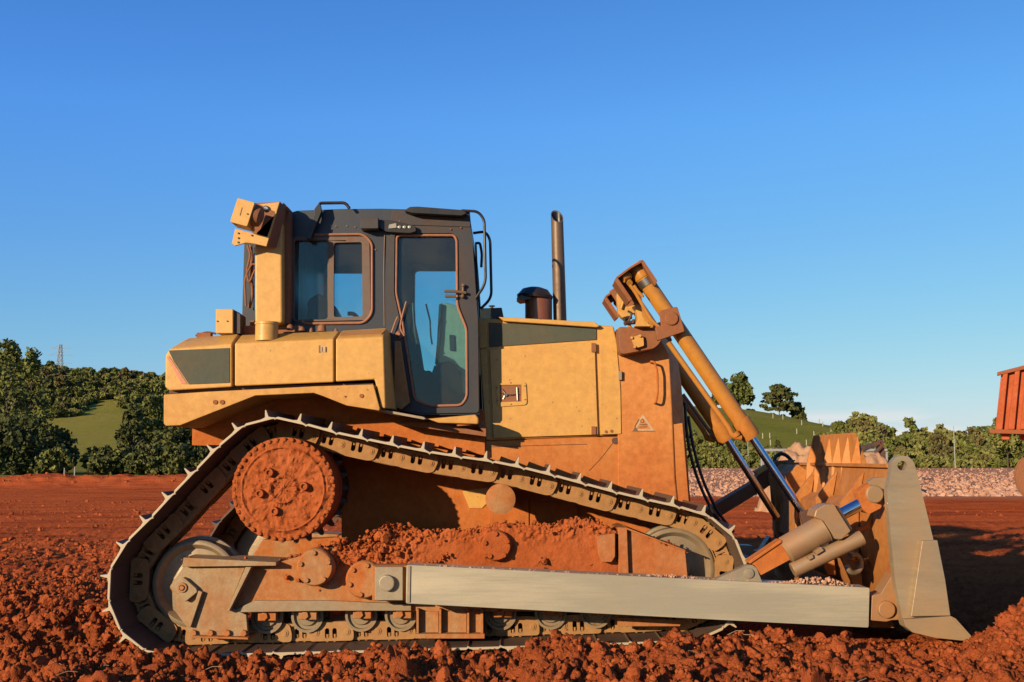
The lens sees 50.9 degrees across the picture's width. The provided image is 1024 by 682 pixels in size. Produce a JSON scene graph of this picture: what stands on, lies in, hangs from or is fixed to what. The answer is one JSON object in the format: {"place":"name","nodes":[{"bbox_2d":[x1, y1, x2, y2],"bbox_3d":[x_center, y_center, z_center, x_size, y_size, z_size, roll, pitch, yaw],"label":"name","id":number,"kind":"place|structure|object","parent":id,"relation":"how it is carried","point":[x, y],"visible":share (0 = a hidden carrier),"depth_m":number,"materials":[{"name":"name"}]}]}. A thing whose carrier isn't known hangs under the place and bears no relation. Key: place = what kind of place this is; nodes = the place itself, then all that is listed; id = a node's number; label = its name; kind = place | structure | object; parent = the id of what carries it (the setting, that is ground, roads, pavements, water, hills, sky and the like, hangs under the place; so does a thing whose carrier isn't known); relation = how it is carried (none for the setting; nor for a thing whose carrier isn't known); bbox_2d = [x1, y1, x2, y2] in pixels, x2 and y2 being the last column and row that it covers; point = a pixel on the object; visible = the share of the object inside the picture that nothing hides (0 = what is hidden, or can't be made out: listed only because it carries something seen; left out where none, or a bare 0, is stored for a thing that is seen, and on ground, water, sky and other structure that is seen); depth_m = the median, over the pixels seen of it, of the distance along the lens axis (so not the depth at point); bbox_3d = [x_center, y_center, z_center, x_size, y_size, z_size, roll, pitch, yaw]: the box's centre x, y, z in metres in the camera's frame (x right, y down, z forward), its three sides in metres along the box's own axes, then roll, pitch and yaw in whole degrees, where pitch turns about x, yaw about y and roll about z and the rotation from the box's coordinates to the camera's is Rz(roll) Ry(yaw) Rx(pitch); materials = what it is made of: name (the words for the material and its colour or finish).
{"place":"outdoors","nodes":[
{"label":"outdoors","id":0,"kind":"place"},
{"bbox_2d":[0,386,1023,681],"bbox_3d":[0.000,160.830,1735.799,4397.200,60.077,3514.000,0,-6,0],"label":"ground","id":1,"kind":"structure","parent":0,"point":[982,594],"depth_m":9.25,"materials":[{"name":"red soil"}]},
{"bbox_2d":[0,338,38,473],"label":"tree","id":2,"kind":"object","parent":1,"relation":"on","point":[11,354],"visible":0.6,"depth_m":88.00,"materials":[{"name":"green plant"}]},
{"bbox_2d":[0,410,48,461],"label":"tree","id":3,"kind":"object","parent":1,"relation":"on","point":[15,441],"visible":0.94,"depth_m":83.31,"materials":[{"name":"green plant"}]},
{"bbox_2d":[4,346,58,446],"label":"tree","id":4,"kind":"object","parent":1,"relation":"on","point":[32,364],"visible":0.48,"depth_m":95.96,"materials":[{"name":"green plant"}]},
{"bbox_2d":[34,428,81,456],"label":"tree","id":5,"kind":"object","parent":1,"relation":"on","point":[57,436],"visible":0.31,"depth_m":91.33,"materials":[{"name":"green plant"}]},
{"bbox_2d":[47,344,72,365],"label":"electricity pylon","id":6,"kind":"object","parent":1,"relation":"on","point":[61,355],"visible":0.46,"depth_m":421.81,"materials":[{"name":"grey metal"}]},
{"bbox_2d":[0,351,168,418],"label":"hill scrub","id":7,"kind":"object","parent":1,"relation":"on","point":[89,385],"visible":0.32,"depth_m":290.60,"materials":[{"name":"green plant"}]},
{"bbox_2d":[82,444,112,461],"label":"bush","id":8,"kind":"object","parent":1,"relation":"on","point":[94,449],"visible":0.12,"depth_m":91.26,"materials":[{"name":"green plant"}]},
{"bbox_2d":[0,441,209,474],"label":"undergrowth","id":9,"kind":"object","parent":1,"relation":"on","point":[152,459],"visible":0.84,"depth_m":81.69,"materials":[{"name":"green plant"}]},
{"bbox_2d":[117,367,129,382],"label":"tree","id":10,"kind":"object","parent":1,"relation":"on","point":[123,372],"visible":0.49,"depth_m":300.06,"materials":[{"name":"green plant"}]},
{"bbox_2d":[114,403,145,452],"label":"tree","id":11,"kind":"object","parent":1,"relation":"on","point":[127,431],"visible":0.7,"depth_m":93.31,"materials":[{"name":"green plant"}]},
{"bbox_2d":[132,382,172,452],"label":"tree","id":12,"kind":"object","parent":1,"relation":"on","point":[152,403],"visible":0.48,"depth_m":99.03,"materials":[{"name":"green plant"}]},
{"bbox_2d":[150,423,199,451],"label":"tree","id":13,"kind":"object","parent":1,"relation":"on","point":[168,436],"visible":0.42,"depth_m":88.71,"materials":[{"name":"green plant"}]},
{"bbox_2d":[178,433,208,450],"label":"tree","id":14,"kind":"object","parent":1,"relation":"on","point":[203,447],"visible":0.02,"depth_m":94.35,"materials":[{"name":"green plant"}]},
{"bbox_2d":[0,472,1023,681],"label":"earth clods","id":15,"kind":"object","parent":1,"relation":"on","point":[1005,620],"visible":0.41,"depth_m":6.26,"materials":[{"name":"brown soil"}]},
{"bbox_2d":[57,628,986,681],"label":"soil","id":16,"kind":"structure","parent":1,"relation":"on","point":[221,666],"depth_m":6.02,"materials":[{"name":"brown soil"}]},
{"bbox_2d":[100,198,970,658],"bbox_3d":[0.190,0.581,8.505,5.650,3.308,3.845,0,-6,0],"label":"bulldozer","id":17,"kind":"object","parent":1,"relation":"on","point":[536,446],"visible":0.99,"depth_m":7.39,"materials":[{"name":"metal"}]},
{"bbox_2d":[425,564,852,585],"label":"gravel","id":18,"kind":"structure","parent":17,"relation":"on","point":[815,580],"depth_m":6.75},
{"bbox_2d":[711,378,728,404],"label":"tree","id":19,"kind":"object","parent":1,"relation":"on","point":[725,380],"visible":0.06,"depth_m":335.17,"materials":[{"name":"green plant"}]},
{"bbox_2d":[685,429,779,467],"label":"hedge","id":20,"kind":"object","parent":1,"relation":"on","point":[713,455],"visible":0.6,"depth_m":117.33,"materials":[{"name":"green plant"}]},
{"bbox_2d":[726,371,755,406],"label":"tree","id":21,"kind":"object","parent":1,"relation":"on","point":[740,387],"visible":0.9,"depth_m":327.68,"materials":[{"name":"green plant"}]},
{"bbox_2d":[774,439,781,456],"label":"bush","id":22,"kind":"object","parent":1,"relation":"on","point":[777,445],"visible":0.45,"depth_m":168.89,"materials":[{"name":"green plant"}]},
{"bbox_2d":[759,383,798,414],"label":"pine tree","id":23,"kind":"object","parent":1,"relation":"on","point":[777,395],"visible":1,"depth_m":328.57,"materials":[{"name":"green plant"}]},
{"bbox_2d":[754,441,810,511],"bbox_3d":[6.380,3.094,23.805,2.375,1.742,3.250,0,-6,0],"label":"gravel heap","id":24,"kind":"object","parent":1,"relation":"on","point":[797,451],"visible":0.1,"depth_m":23.59,"materials":[{"name":"beige gravel"}]},
{"bbox_2d":[789,401,804,418],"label":"pine tree","id":25,"kind":"object","parent":1,"relation":"on","point":[795,414],"visible":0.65,"depth_m":332.38,"materials":[{"name":"green plant"}]},
{"bbox_2d":[799,412,806,420],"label":"bush","id":26,"kind":"object","parent":1,"relation":"on","point":[803,416],"visible":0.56,"depth_m":326.90,"materials":[{"name":"green plant"}]},
{"bbox_2d":[762,449,887,464],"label":"safety barrier","id":27,"kind":"object","parent":1,"relation":"on","point":[886,450],"visible":0.2,"depth_m":69.65,"materials":[{"name":"metal"}]},
{"bbox_2d":[829,420,847,433],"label":"tree","id":28,"kind":"object","parent":1,"relation":"on","point":[838,427],"visible":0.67,"depth_m":247.87,"materials":[{"name":"green plant"}]},
{"bbox_2d":[807,440,885,457],"bbox_3d":[18.444,6.520,59.645,4.465,2.042,2.800,0,-6,0],"label":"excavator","id":29,"kind":"object","parent":1,"relation":"on","point":[880,447],"visible":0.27,"depth_m":59.51,"materials":[{"name":"brown metal"}]},
{"bbox_2d":[688,467,1021,496],"bbox_3d":[38.425,8.723,69.418,69.048,0.592,72.228,0,-6,0],"label":"rubble","id":30,"kind":"object","parent":1,"relation":"on","point":[998,491],"visible":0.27,"depth_m":48.28,"materials":[{"name":"beige gravel"}]},
{"bbox_2d":[844,411,881,431],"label":"tree","id":31,"kind":"object","parent":1,"relation":"on","point":[863,417],"visible":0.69,"depth_m":238.40,"materials":[{"name":"green plant"}]},
{"bbox_2d":[863,451,888,463],"bbox_3d":[11.838,4.467,35.726,3.250,1.618,4.000,0,-6,0],"label":"gravel heap","id":32,"kind":"object","parent":1,"relation":"on","point":[874,458],"visible":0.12,"depth_m":35.14,"materials":[{"name":"beige gravel"}]},
{"bbox_2d":[815,417,1023,467],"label":"woodland","id":33,"kind":"object","parent":1,"relation":"on","point":[923,447],"visible":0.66,"depth_m":189.41,"materials":[{"name":"green plant"}]},
{"bbox_2d":[953,426,955,467],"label":"pole","id":34,"kind":"object","parent":1,"relation":"on","point":[954,447],"visible":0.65,"depth_m":124.34,"materials":[{"name":"white metal"}]},
{"bbox_2d":[987,417,1023,467],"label":"tree","id":35,"kind":"object","parent":1,"relation":"on","point":[1014,445],"visible":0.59,"depth_m":148.30,"materials":[{"name":"green plant"}]},
{"bbox_2d":[990,365,1023,496],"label":"dump truck","id":36,"kind":"object","parent":1,"relation":"on","point":[1010,415],"visible":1,"depth_m":24.74,"materials":[{"name":"orange metal"}]},
{"bbox_2d":[0,0,1023,435],"label":"sky","id":37,"kind":"structure","parent":0,"point":[827,196],"materials":[{"name":"blue"}]}
]}

